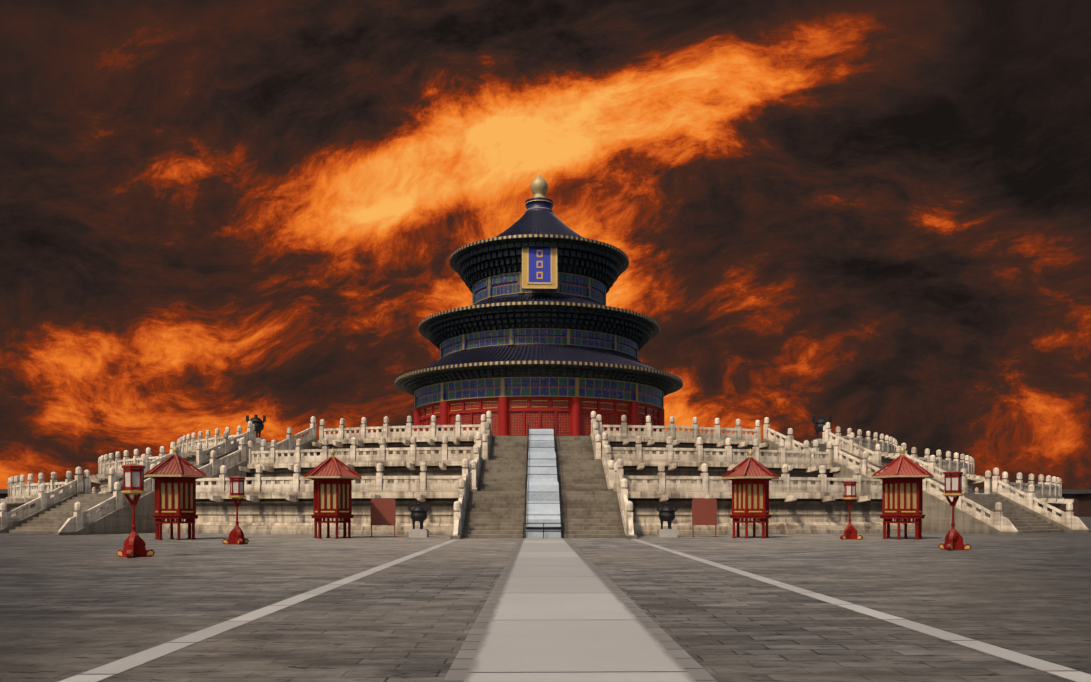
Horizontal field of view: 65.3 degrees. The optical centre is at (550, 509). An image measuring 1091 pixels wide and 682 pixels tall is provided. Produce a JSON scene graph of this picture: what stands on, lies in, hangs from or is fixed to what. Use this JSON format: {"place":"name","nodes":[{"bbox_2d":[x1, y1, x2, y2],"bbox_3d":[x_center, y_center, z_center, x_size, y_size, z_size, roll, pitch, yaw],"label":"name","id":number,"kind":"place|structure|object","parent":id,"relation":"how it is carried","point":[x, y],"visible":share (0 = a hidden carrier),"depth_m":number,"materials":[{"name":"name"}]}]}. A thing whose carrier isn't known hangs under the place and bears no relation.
{"place":"outdoors","nodes":[
{"label":"outdoors","id":0,"kind":"place"},
{"bbox_2d":[0,517,1090,681],"bbox_3d":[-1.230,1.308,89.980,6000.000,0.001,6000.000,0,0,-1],"label":"ground","id":1,"kind":"structure","parent":0,"point":[72,605],"depth_m":11.80,"materials":[{"name":"stone"}]},
{"bbox_2d":[117,464,154,557],"bbox_3d":[-11.414,0.034,23.125,0.956,2.549,0.925,0,0,-1],"label":"lamp post","id":2,"kind":"object","parent":1,"relation":"on","point":[134,544],"visible":1,"depth_m":23.09,"materials":[{"name":"red paint"}]},
{"bbox_2d":[0,438,316,534],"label":"stair steps","id":3,"kind":"structure","parent":1,"relation":"on","point":[53,518],"depth_m":46.81,"materials":[{"name":"stone"}]},
{"bbox_2d":[0,416,315,531],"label":"stair balustrade","id":4,"kind":"object","parent":3,"relation":"on","point":[79,520],"visible":0.79,"depth_m":50.32,"materials":[{"name":"stone"}]},
{"bbox_2d":[151,477,198,539],"bbox_3d":[-16.208,-0.037,36.712,1.984,2.690,1.801,0,0,-1],"label":"wooden booth","id":5,"kind":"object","parent":1,"relation":"on","point":[175,497],"depth_m":36.08,"materials":[{"name":"red wood"}]},
{"bbox_2d":[144,445,206,478],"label":"pavilion roof","id":6,"kind":"structure","parent":5,"relation":"on","point":[174,464],"depth_m":36.28,"materials":[{"name":"red tile"}]},
{"bbox_2d":[222,476,248,544],"bbox_3d":[-11.815,0.034,31.804,0.880,2.549,0.973,0,0,-1],"label":"lamp post","id":7,"kind":"object","parent":1,"relation":"on","point":[236,534],"visible":1,"depth_m":31.68,"materials":[{"name":"red paint"}]},
{"bbox_2d":[58,539,458,681],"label":"path strip","id":8,"kind":"object","parent":1,"relation":"on","point":[102,672],"visible":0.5,"depth_m":8.93,"materials":[{"name":"stone"}]},
{"bbox_2d":[310,478,354,538],"bbox_3d":[-9.835,-0.037,38.323,1.985,2.690,1.784,0,0,-1],"label":"wooden booth","id":9,"kind":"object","parent":1,"relation":"on","point":[332,498],"depth_m":37.69,"materials":[{"name":"red wood"}]},
{"bbox_2d":[303,447,361,479],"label":"pavilion roof","id":10,"kind":"structure","parent":9,"relation":"on","point":[331,466],"depth_m":37.88,"materials":[{"name":"red tile"}]},
{"bbox_2d":[370,498,395,536],"bbox_3d":[-7.862,0.398,39.857,1.160,1.820,0.440,0,0,-1],"label":"sign","id":11,"kind":"object","parent":1,"relation":"on","point":[383,511],"visible":1,"depth_m":39.83,"materials":[{"name":"red wood"}]},
{"bbox_2d":[408,503,429,537],"bbox_3d":[-6.159,0.498,39.687,1.000,1.620,0.840,0,0,-1],"label":"burner","id":12,"kind":"object","parent":1,"relation":"on","point":[419,512],"visible":1,"depth_m":39.38,"materials":[{"name":"brown metal"}]},
{"bbox_2d":[442,538,523,681],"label":"path border","id":13,"kind":"object","parent":1,"relation":"on","point":[459,667],"visible":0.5,"depth_m":8.93,"materials":[{"name":"stone"}]},
{"bbox_2d":[6,437,1063,534],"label":"terrace tiers","id":14,"kind":"object","parent":1,"relation":"on","point":[279,513],"visible":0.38,"depth_m":45.20,"materials":[{"name":"stone"}]},
{"bbox_2d":[246,414,266,442],"bbox_3d":[-21.870,-5.867,63.087,1.450,2.349,1.218,0,0,-1],"label":"vessel","id":15,"kind":"object","parent":14,"relation":"on","point":[258,423],"visible":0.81,"depth_m":62.78,"materials":[{"name":"brown metal"}]},
{"bbox_2d":[0,414,1073,503],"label":"balustrades","id":16,"kind":"object","parent":14,"relation":"on","point":[1050,486],"visible":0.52,"depth_m":51.45,"materials":[{"name":"stone"}]},
{"bbox_2d":[414,397,663,435],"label":"hall wall","id":17,"kind":"structure","parent":14,"relation":"on","point":[515,416],"depth_m":78.16,"materials":[{"name":"red wood"}]},
{"bbox_2d":[401,241,676,395],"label":"roof eaves","id":18,"kind":"object","parent":17,"relation":"on","point":[604,267],"visible":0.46,"depth_m":81.80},
{"bbox_2d":[395,344,682,393],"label":"hall roof","id":19,"kind":"structure","parent":18,"relation":"on","point":[524,356],"depth_m":78.64,"materials":[{"name":"blue tile"}]},
{"bbox_2d":[440,328,637,358],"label":"middle wall","id":20,"kind":"structure","parent":19,"relation":"on","point":[523,336],"depth_m":80.72,"materials":[{"name":"paint"}]},
{"bbox_2d":[451,293,628,354],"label":"roof trim","id":21,"kind":"structure","parent":19,"relation":"on","point":[541,294],"depth_m":83.14,"materials":[{"name":"blue"}]},
{"bbox_2d":[449,210,628,273],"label":"hall roof","id":22,"kind":"structure","parent":18,"relation":"on","point":[538,225],"depth_m":84.81,"materials":[{"name":"blue tile"}]},
{"bbox_2d":[524,174,553,213],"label":"roof finial","id":23,"kind":"object","parent":22,"relation":"on","point":[539,189],"visible":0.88,"depth_m":89.15,"materials":[{"name":"gold metal"}]},
{"bbox_2d":[418,295,659,338],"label":"hall roof","id":24,"kind":"structure","parent":18,"relation":"on","point":[538,301],"depth_m":80.51,"materials":[{"name":"blue tile"}]},
{"bbox_2d":[472,272,605,305],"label":"upper wall","id":25,"kind":"structure","parent":18,"relation":"attached to","point":[511,283],"depth_m":84.28,"materials":[{"name":"paint"}]},
{"bbox_2d":[522,243,557,289],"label":"name plaque","id":26,"kind":"object","parent":18,"relation":"on","point":[539,268],"visible":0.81,"depth_m":81.31,"materials":[{"name":"blue wood"}]},
{"bbox_2d":[414,377,663,408],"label":"lower frieze wall","id":27,"kind":"structure","parent":17,"relation":"on","point":[565,387],"depth_m":78.31,"materials":[{"name":"blue wood"}]},
{"bbox_2d":[811,415,831,443],"bbox_3d":[20.330,-5.867,63.819,1.450,2.349,1.218,0,0,-1],"label":"vessel","id":28,"kind":"object","parent":14,"relation":"on","point":[820,423],"visible":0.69,"depth_m":63.55,"materials":[{"name":"brown metal"}]},
{"bbox_2d":[450,434,636,538],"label":"stair steps","id":29,"kind":"structure","parent":1,"relation":"on","point":[495,503],"depth_m":41.96,"materials":[{"name":"stone"}]},
{"bbox_2d":[453,411,633,534],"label":"stair balustrades","id":30,"kind":"object","parent":29,"relation":"on","point":[480,448],"visible":1,"depth_m":44.17,"materials":[{"name":"stone"}]},
{"bbox_2d":[523,423,563,537],"bbox_3d":[-0.476,-2.112,46.491,1.840,6.840,16.750,0,0,-1],"label":"ramp frame","id":31,"kind":"object","parent":1,"relation":"on","point":[543,528],"visible":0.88,"depth_m":40.36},
{"bbox_2d":[526,429,560,537],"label":"carved stone ramp","id":32,"kind":"structure","parent":31,"relation":"in","point":[543,504],"depth_m":41.96,"materials":[{"name":"white stone"}]},
{"bbox_2d":[563,538,716,681],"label":"path border","id":33,"kind":"object","parent":1,"relation":"on","point":[696,671],"visible":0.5,"depth_m":9.00,"materials":[{"name":"stone"}]},
{"bbox_2d":[656,503,677,536],"bbox_3d":[5.440,0.498,39.888,1.000,1.620,0.840,0,0,-1],"label":"burner","id":34,"kind":"object","parent":1,"relation":"on","point":[667,512],"visible":1,"depth_m":39.59,"materials":[{"name":"brown metal"}]},
{"bbox_2d":[691,498,717,536],"bbox_3d":[7.236,0.398,40.119,1.160,1.820,0.440,0,0,-1],"label":"sign","id":35,"kind":"object","parent":1,"relation":"on","point":[704,511],"visible":1,"depth_m":40.09,"materials":[{"name":"red wood"}]},
{"bbox_2d":[729,478,771,538],"bbox_3d":[9.062,-0.037,38.651,1.984,2.690,1.793,0,0,-1],"label":"wooden booth","id":36,"kind":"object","parent":1,"relation":"on","point":[750,498],"depth_m":38.01,"materials":[{"name":"red wood"}]},
{"bbox_2d":[721,448,778,479],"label":"pavilion roof","id":37,"kind":"structure","parent":36,"relation":"on","point":[750,466],"depth_m":38.20,"materials":[{"name":"red tile"}]},
{"bbox_2d":[840,480,862,539],"bbox_3d":[12.884,0.034,36.814,0.975,2.549,0.867,0,0,-1],"label":"lamp post","id":38,"kind":"object","parent":1,"relation":"on","point":[850,531],"visible":1,"depth_m":36.57,"materials":[{"name":"red paint"}]},
{"bbox_2d":[631,539,1090,681],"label":"path strip","id":39,"kind":"object","parent":1,"relation":"on","point":[1050,668],"depth_m":9.07,"materials":[{"name":"stone"}]},
{"bbox_2d":[879,477,925,539],"bbox_3d":[15.387,-0.037,37.260,1.983,2.690,1.810,0,0,-1],"label":"wooden booth","id":40,"kind":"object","parent":1,"relation":"on","point":[902,497],"depth_m":36.61,"materials":[{"name":"red wood"}]},
{"bbox_2d":[871,445,933,478],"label":"pavilion roof","id":41,"kind":"structure","parent":40,"relation":"on","point":[902,465],"depth_m":36.83,"materials":[{"name":"red tile"}]},
{"bbox_2d":[763,438,1090,534],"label":"stair steps","id":42,"kind":"structure","parent":1,"relation":"on","point":[937,512],"depth_m":47.62,"materials":[{"name":"stone"}]},
{"bbox_2d":[764,417,1088,531],"bbox_3d":[22.052,-2.497,52.712,7.370,7.650,17.715,0,0,-32],"label":"stair balustrade","id":43,"kind":"object","parent":42,"relation":"on","point":[1000,522],"visible":0.71,"depth_m":51.06,"materials":[{"name":"stone"}]},
{"bbox_2d":[939,470,970,550],"bbox_3d":[12.934,0.034,27.252,0.916,2.549,0.962,0,0,-1],"label":"lamp post","id":44,"kind":"object","parent":1,"relation":"on","point":[953,489],"visible":1,"depth_m":27.11,"materials":[{"name":"red paint"}]},
{"bbox_2d":[0,489,1090,516],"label":"courtyard wall","id":45,"kind":"structure","parent":0,"point":[1081,503],"depth_m":148.93,"materials":[{"name":"red"}]},
{"bbox_2d":[0,0,1090,488],"label":"sky","id":46,"kind":"structure","parent":0,"point":[873,216],"materials":[{"name":"orange"}]},
{"bbox_2d":[463,538,696,681],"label":"path","id":47,"kind":"structure","parent":0,"point":[562,611],"depth_m":8.90,"materials":[{"name":"stone"}]}
]}

